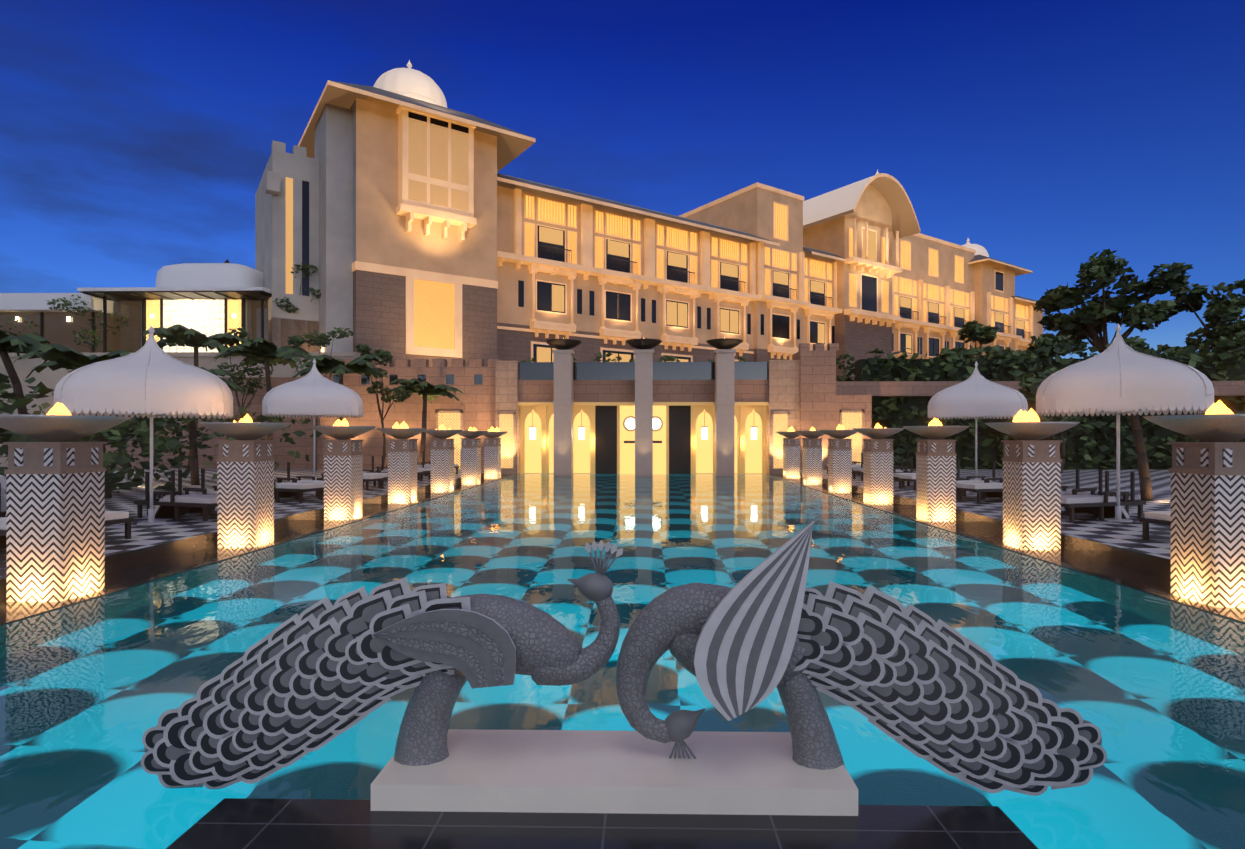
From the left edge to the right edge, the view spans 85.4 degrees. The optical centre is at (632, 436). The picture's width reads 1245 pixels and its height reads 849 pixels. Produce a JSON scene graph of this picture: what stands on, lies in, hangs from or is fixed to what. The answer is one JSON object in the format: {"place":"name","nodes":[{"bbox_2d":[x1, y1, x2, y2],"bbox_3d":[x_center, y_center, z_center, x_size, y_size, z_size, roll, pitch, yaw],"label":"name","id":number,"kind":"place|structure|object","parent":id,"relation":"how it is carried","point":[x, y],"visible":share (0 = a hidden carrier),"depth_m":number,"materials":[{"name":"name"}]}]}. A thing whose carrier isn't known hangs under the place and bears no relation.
{"place":"outdoors","nodes":[
{"label":"outdoors","id":0,"kind":"place"},
{"bbox_2d":[0,474,1244,848],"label":"pool water","id":1,"kind":"structure","parent":0,"point":[1150,686],"depth_m":5.91,"materials":[{"name":"teal liquid"}]},
{"bbox_2d":[0,469,1244,625],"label":"pool deck","id":2,"kind":"structure","parent":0,"point":[1121,553],"depth_m":11.99,"materials":[{"name":"stone"}]},
{"bbox_2d":[0,483,5,545],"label":"lounger","id":3,"kind":"object","parent":2,"relation":"on","point":[2,530],"visible":0.02,"depth_m":9.64,"materials":[{"name":"white fabric"}]},
{"bbox_2d":[0,414,131,601],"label":"pillar","id":4,"kind":"structure","parent":2,"relation":"on","point":[55,515],"depth_m":7.61,"materials":[{"name":"stone"}]},
{"bbox_2d":[46,402,70,414],"bbox_3d":[-6.710,-0.285,7.909,0.439,0.246,0.233,0,0,36],"label":"flame","id":5,"kind":"object","parent":4,"relation":"on","point":[57,408],"visible":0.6,"depth_m":7.80,"materials":[{"name":"yellow"}]},
{"bbox_2d":[105,510,133,538],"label":"lounger","id":6,"kind":"object","parent":2,"relation":"on","point":[115,517],"visible":0.19,"depth_m":10.56,"materials":[{"name":"white fabric"}]},
{"bbox_2d":[53,325,232,525],"bbox_3d":[-8.957,-0.231,12.549,2.617,3.704,2.617,0,0,-32],"label":"umbrella","id":7,"kind":"object","parent":2,"relation":"on","point":[150,378],"visible":0.94,"depth_m":11.66,"materials":[{"name":"white fabric"}]},
{"bbox_2d":[134,470,216,521],"bbox_3d":[-8.933,1.316,13.547,2.010,1.232,0.740,0,0,19],"label":"lounger","id":8,"kind":"object","parent":2,"relation":"on","point":[176,506],"visible":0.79,"depth_m":13.37,"materials":[{"name":"white wood"}]},
{"bbox_2d":[178,468,216,512],"bbox_3d":[-8.915,1.316,14.496,2.010,1.232,0.740,0,0,19],"label":"lounger","id":9,"kind":"object","parent":2,"relation":"on","point":[196,509],"visible":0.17,"depth_m":14.49,"materials":[{"name":"brown wood"}]},
{"bbox_2d":[199,422,291,546],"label":"pillar","id":10,"kind":"structure","parent":2,"relation":"on","point":[245,460],"depth_m":11.36,"materials":[{"name":"stone"}]},
{"bbox_2d":[233,414,251,421],"bbox_3d":[-6.672,-0.281,11.654,0.434,0.239,0.217,0,0,-28],"label":"flame","id":11,"kind":"object","parent":10,"relation":"on","point":[246,418],"visible":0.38,"depth_m":11.60,"materials":[{"name":"yellow"}]},
{"bbox_2d":[274,478,323,502],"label":"lounger","id":12,"kind":"object","parent":2,"relation":"on","point":[280,487],"visible":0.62,"depth_m":16.76,"materials":[{"name":"white fabric"}]},
{"bbox_2d":[276,462,323,499],"bbox_3d":[-8.846,1.316,18.096,2.010,1.232,0.740,0,0,19],"label":"lounger","id":13,"kind":"object","parent":2,"relation":"on","point":[290,494],"visible":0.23,"depth_m":18.23,"materials":[{"name":"white wood"}]},
{"bbox_2d":[262,358,362,479],"bbox_3d":[-10.665,-0.509,22.583,3.010,4.259,3.010,0,0,-25],"label":"umbrella","id":14,"kind":"object","parent":2,"relation":"on","point":[314,392],"visible":0.94,"depth_m":21.45,"materials":[{"name":"white fabric"}]},
{"bbox_2d":[310,426,375,519],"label":"pillar","id":15,"kind":"structure","parent":2,"relation":"on","point":[343,475],"depth_m":15.11,"materials":[{"name":"stone"}]},
{"bbox_2d":[333,418,348,425],"bbox_3d":[-6.692,-0.295,15.421,0.380,0.267,0.248,0,0,17],"label":"flame","id":16,"kind":"object","parent":15,"relation":"on","point":[338,422],"visible":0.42,"depth_m":15.38,"materials":[{"name":"yellow"}]},
{"bbox_2d":[317,474,385,490],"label":"lounger","id":17,"kind":"object","parent":2,"relation":"on","point":[367,478],"visible":0.33,"depth_m":20.65,"materials":[{"name":"white fabric"}]},
{"bbox_2d":[363,469,387,487],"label":"lounger","id":18,"kind":"object","parent":2,"relation":"on","point":[385,475],"visible":0.12,"depth_m":21.78,"materials":[{"name":"white wood"}]},
{"bbox_2d":[366,456,423,480],"bbox_3d":[-8.718,1.316,24.745,2.010,1.232,0.740,0,0,19],"label":"lounger","id":19,"kind":"object","parent":2,"relation":"on","point":[419,471],"visible":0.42,"depth_m":24.70,"materials":[{"name":"brown wood"}]},
{"bbox_2d":[377,428,427,502],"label":"pillar","id":20,"kind":"structure","parent":2,"relation":"on","point":[402,450],"depth_m":18.86,"materials":[{"name":"stone"}]},
{"bbox_2d":[393,422,408,427],"bbox_3d":[-6.552,-0.302,19.113,0.265,0.280,0.500,0,0,42],"label":"flame","id":21,"kind":"object","parent":20,"relation":"on","point":[402,425],"visible":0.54,"depth_m":19.05,"materials":[{"name":"yellow"}]},
{"bbox_2d":[379,455,430,480],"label":"lounger","id":22,"kind":"object","parent":2,"relation":"on","point":[426,470],"visible":0.23,"depth_m":25.41,"materials":[{"name":"brown wood"}]},
{"bbox_2d":[417,462,430,475],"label":"lounger","id":23,"kind":"object","parent":2,"relation":"on","point":[423,466],"visible":0.19,"depth_m":28.13,"materials":[{"name":"white wood"}]},
{"bbox_2d":[419,453,458,473],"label":"lounger","id":24,"kind":"object","parent":2,"relation":"on","point":[456,466],"visible":0.1,"depth_m":29.35,"materials":[{"name":"brown wood"}]},
{"bbox_2d":[424,430,462,491],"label":"pillar","id":25,"kind":"structure","parent":2,"relation":"on","point":[442,448],"depth_m":22.60,"materials":[{"name":"stone"}]},
{"bbox_2d":[436,425,449,429],"bbox_3d":[-6.469,-0.298,22.931,0.497,0.274,0.248,0,0,13],"label":"flame","id":26,"kind":"object","parent":25,"relation":"on","point":[441,427],"visible":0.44,"depth_m":22.84,"materials":[{"name":"yellow"}]},
{"bbox_2d":[458,431,487,484],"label":"pillar","id":27,"kind":"structure","parent":2,"relation":"on","point":[470,458],"depth_m":26.35,"materials":[{"name":"stone"}]},
{"bbox_2d":[483,431,506,478],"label":"pillar","id":28,"kind":"structure","parent":2,"relation":"on","point":[492,455],"depth_m":30.10,"materials":[{"name":"stone"}]},
{"bbox_2d":[488,427,499,430],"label":"flame","id":29,"kind":"object","parent":28,"relation":"on","point":[493,429],"visible":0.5,"depth_m":30.35,"materials":[{"name":"yellow"}]},
{"bbox_2d":[1,473,1129,516],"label":"lounge chairs","id":30,"kind":"object","parent":2,"relation":"on","point":[3,514],"visible":0.08,"depth_m":13.86,"materials":[{"name":"brown wood"}]},
{"bbox_2d":[0,324,1244,499],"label":"trees","id":31,"kind":"object","parent":2,"relation":"on","point":[264,352],"visible":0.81,"depth_m":23.32,"materials":[{"name":"green plant"}]},
{"bbox_2d":[826,453,862,474],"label":"lounger","id":32,"kind":"object","parent":2,"relation":"on","point":[852,461],"visible":0.15,"depth_m":29.53,"materials":[{"name":"brown wood"}]},
{"bbox_2d":[852,462,863,475],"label":"lounger","id":33,"kind":"object","parent":2,"relation":"on","point":[858,466],"visible":0.27,"depth_m":28.05,"materials":[{"name":"white wood"}]},
{"bbox_2d":[852,455,904,479],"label":"lounger","id":34,"kind":"object","parent":2,"relation":"on","point":[856,470],"visible":0.15,"depth_m":25.54,"materials":[{"name":"brown wood"}]},
{"bbox_2d":[859,456,915,480],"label":"lounger","id":35,"kind":"object","parent":2,"relation":"on","point":[895,470],"visible":0.31,"depth_m":24.64,"materials":[{"name":"brown wood"}]},
{"bbox_2d":[893,470,915,487],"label":"lounger","id":36,"kind":"object","parent":2,"relation":"on","point":[895,475],"visible":0.1,"depth_m":21.63,"materials":[{"name":"white wood"}]},
{"bbox_2d":[897,459,966,490],"bbox_3d":[9.304,1.316,20.999,2.010,1.232,0.740,0,0,-17],"label":"lounger","id":37,"kind":"object","parent":2,"relation":"on","point":[911,478],"visible":0.31,"depth_m":20.86,"materials":[{"name":"brown wood"}]},
{"bbox_2d":[928,361,1027,479],"bbox_3d":[11.437,-0.454,22.460,2.931,4.148,2.931,0,0,27],"label":"umbrella","id":38,"kind":"object","parent":2,"relation":"on","point":[976,394],"visible":0.85,"depth_m":21.39,"materials":[{"name":"white fabric"}]},
{"bbox_2d":[956,462,1000,499],"bbox_3d":[9.247,1.316,18.049,2.010,1.232,0.740,0,0,-17],"label":"lounger","id":39,"kind":"object","parent":2,"relation":"on","point":[989,494],"visible":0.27,"depth_m":18.16,"materials":[{"name":"white wood"}]},
{"bbox_2d":[956,478,1002,502],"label":"lounger","id":40,"kind":"object","parent":2,"relation":"on","point":[980,489],"visible":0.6,"depth_m":16.74,"materials":[{"name":"white fabric"}]},
{"bbox_2d":[836,331,1244,472],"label":"trees","id":41,"kind":"object","parent":2,"relation":"on","point":[1029,383],"visible":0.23,"depth_m":37.51,"materials":[{"name":"green plant"}]},
{"bbox_2d":[1061,469,1102,512],"bbox_3d":[9.178,1.316,14.450,2.010,1.232,0.740,0,0,-17],"label":"lounger","id":42,"kind":"object","parent":2,"relation":"on","point":[1079,509],"visible":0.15,"depth_m":14.42,"materials":[{"name":"brown wood"}]},
{"bbox_2d":[1061,471,1145,521],"bbox_3d":[9.160,1.316,13.500,2.010,1.232,0.740,0,0,-17],"label":"lounger","id":43,"kind":"object","parent":2,"relation":"on","point":[1100,506],"visible":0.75,"depth_m":13.32,"materials":[{"name":"white wood"}]},
{"bbox_2d":[1036,323,1213,521],"bbox_3d":[9.355,-0.287,12.998,2.696,3.815,2.696,0,0,34],"label":"umbrella","id":44,"kind":"object","parent":2,"relation":"on","point":[1118,376],"visible":0.96,"depth_m":12.11,"materials":[{"name":"white fabric"}]},
{"bbox_2d":[1139,511,1170,538],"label":"lounger","id":45,"kind":"object","parent":2,"relation":"on","point":[1159,517],"visible":0.12,"depth_m":10.54,"materials":[{"name":"white fabric"}]},
{"bbox_2d":[0,0,1244,358],"label":"sky","id":46,"kind":"structure","parent":0,"point":[136,136],"materials":[{"name":"blue"}]},
{"bbox_2d":[255,59,1042,380],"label":"hotel building","id":47,"kind":"structure","parent":0,"point":[403,215],"depth_m":50.03,"materials":[{"name":"beige paint"}]},
{"bbox_2d":[777,431,800,478],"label":"pillar","id":48,"kind":"structure","parent":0,"point":[791,455],"depth_m":29.85,"materials":[{"name":"stone"}]},
{"bbox_2d":[795,431,824,484],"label":"pillar","id":49,"kind":"structure","parent":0,"point":[812,446],"depth_m":26.10,"materials":[{"name":"stone"}]},
{"bbox_2d":[819,430,856,492],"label":"pillar","id":50,"kind":"structure","parent":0,"point":[839,464],"depth_m":22.35,"materials":[{"name":"stone"}]},
{"bbox_2d":[836,425,844,429],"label":"flame","id":51,"kind":"object","parent":50,"relation":"on","point":[839,427],"visible":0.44,"depth_m":22.46,"materials":[{"name":"yellow"}]},
{"bbox_2d":[852,428,904,503],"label":"pillar","id":52,"kind":"structure","parent":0,"point":[878,450],"depth_m":18.60,"materials":[{"name":"stone"}]},
{"bbox_2d":[902,426,969,520],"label":"pillar","id":53,"kind":"structure","parent":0,"point":[936,455],"depth_m":14.85,"materials":[{"name":"stone"}]},
{"bbox_2d":[928,418,941,425],"bbox_3d":[6.812,-0.297,15.206,0.255,0.270,0.481,0,0,35],"label":"flame","id":54,"kind":"object","parent":53,"relation":"on","point":[935,422],"visible":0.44,"depth_m":15.11,"materials":[{"name":"yellow"}]},
{"bbox_2d":[985,422,1079,549],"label":"pillar","id":55,"kind":"structure","parent":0,"point":[1031,460],"depth_m":11.10,"materials":[{"name":"stone"}]},
{"bbox_2d":[1013,408,1039,421],"bbox_3d":[6.648,-0.323,11.362,0.459,0.323,0.299,0,0,-16],"label":"flame","id":56,"kind":"object","parent":55,"relation":"on","point":[1031,415],"visible":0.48,"depth_m":11.31,"materials":[{"name":"yellow"}]},
{"bbox_2d":[938,248,1244,358],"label":"trees","id":57,"kind":"object","parent":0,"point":[1093,317],"visible":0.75,"depth_m":60.67,"materials":[{"name":"green plant"}]},
{"bbox_2d":[1143,414,1244,606],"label":"pillar","id":58,"kind":"structure","parent":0,"point":[1208,522],"depth_m":7.43,"materials":[{"name":"stone"}]},
{"bbox_2d":[1205,400,1233,413],"bbox_3d":[6.653,-0.288,7.672,0.461,0.253,0.230,0,0,-18],"label":"flame","id":59,"kind":"object","parent":58,"relation":"on","point":[1219,407],"visible":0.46,"depth_m":7.61,"materials":[{"name":"yellow"}]},
{"bbox_3d":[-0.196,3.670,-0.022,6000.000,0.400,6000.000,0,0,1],"label":"ground","id":60,"kind":"structure","parent":0,"visible":0},
{"bbox_2d":[0,259,360,466],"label":"restaurant pavilion","id":61,"kind":"structure","parent":60,"relation":"on","point":[208,299],"depth_m":41.44,"materials":[{"name":"white paint"}]},
{"bbox_2d":[0,263,1003,373],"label":"terrace trees","id":62,"kind":"object","parent":60,"relation":"on","point":[96,342],"visible":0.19,"depth_m":40.10,"materials":[{"name":"green plant"}]},
{"bbox_2d":[105,343,1244,473],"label":"arcade wall","id":63,"kind":"structure","parent":60,"relation":"on","point":[803,389],"depth_m":34.43,"materials":[{"name":"stone"}]},
{"bbox_2d":[855,344,1244,469],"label":"hedge wall","id":64,"kind":"structure","parent":60,"relation":"on","point":[1094,448],"depth_m":35.45,"materials":[{"name":"green plant"}]},
{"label":"pool basin","id":65,"kind":"structure","parent":0,"visible":0},
{"bbox_2d":[166,798,1037,848],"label":"platform","id":66,"kind":"structure","parent":65,"relation":"on","point":[235,823],"depth_m":3.16,"materials":[{"name":"tile"}]},
{"bbox_2d":[371,729,857,815],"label":"sculpture plinth","id":67,"kind":"structure","parent":66,"relation":"on","point":[632,772],"depth_m":3.38,"materials":[{"name":"stone"}]},
{"bbox_2d":[141,540,622,788],"bbox_3d":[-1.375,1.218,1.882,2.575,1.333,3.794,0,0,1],"label":"peacock","id":68,"kind":"object","parent":67,"relation":"on","point":[314,677],"visible":1,"depth_m":3.52,"materials":[{"name":"stone"}]},
{"bbox_2d":[616,521,1106,795],"bbox_3d":[1.127,1.143,1.834,2.606,1.455,3.794,0,0,1],"label":"peacock","id":69,"kind":"object","parent":67,"relation":"on","point":[941,695],"visible":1,"depth_m":3.47,"materials":[{"name":"stone"}]},
{"bbox_2d":[545,337,742,475],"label":"columns","id":70,"kind":"structure","parent":65,"relation":"on","point":[724,352],"depth_m":32.67,"materials":[{"name":"beige stone"}]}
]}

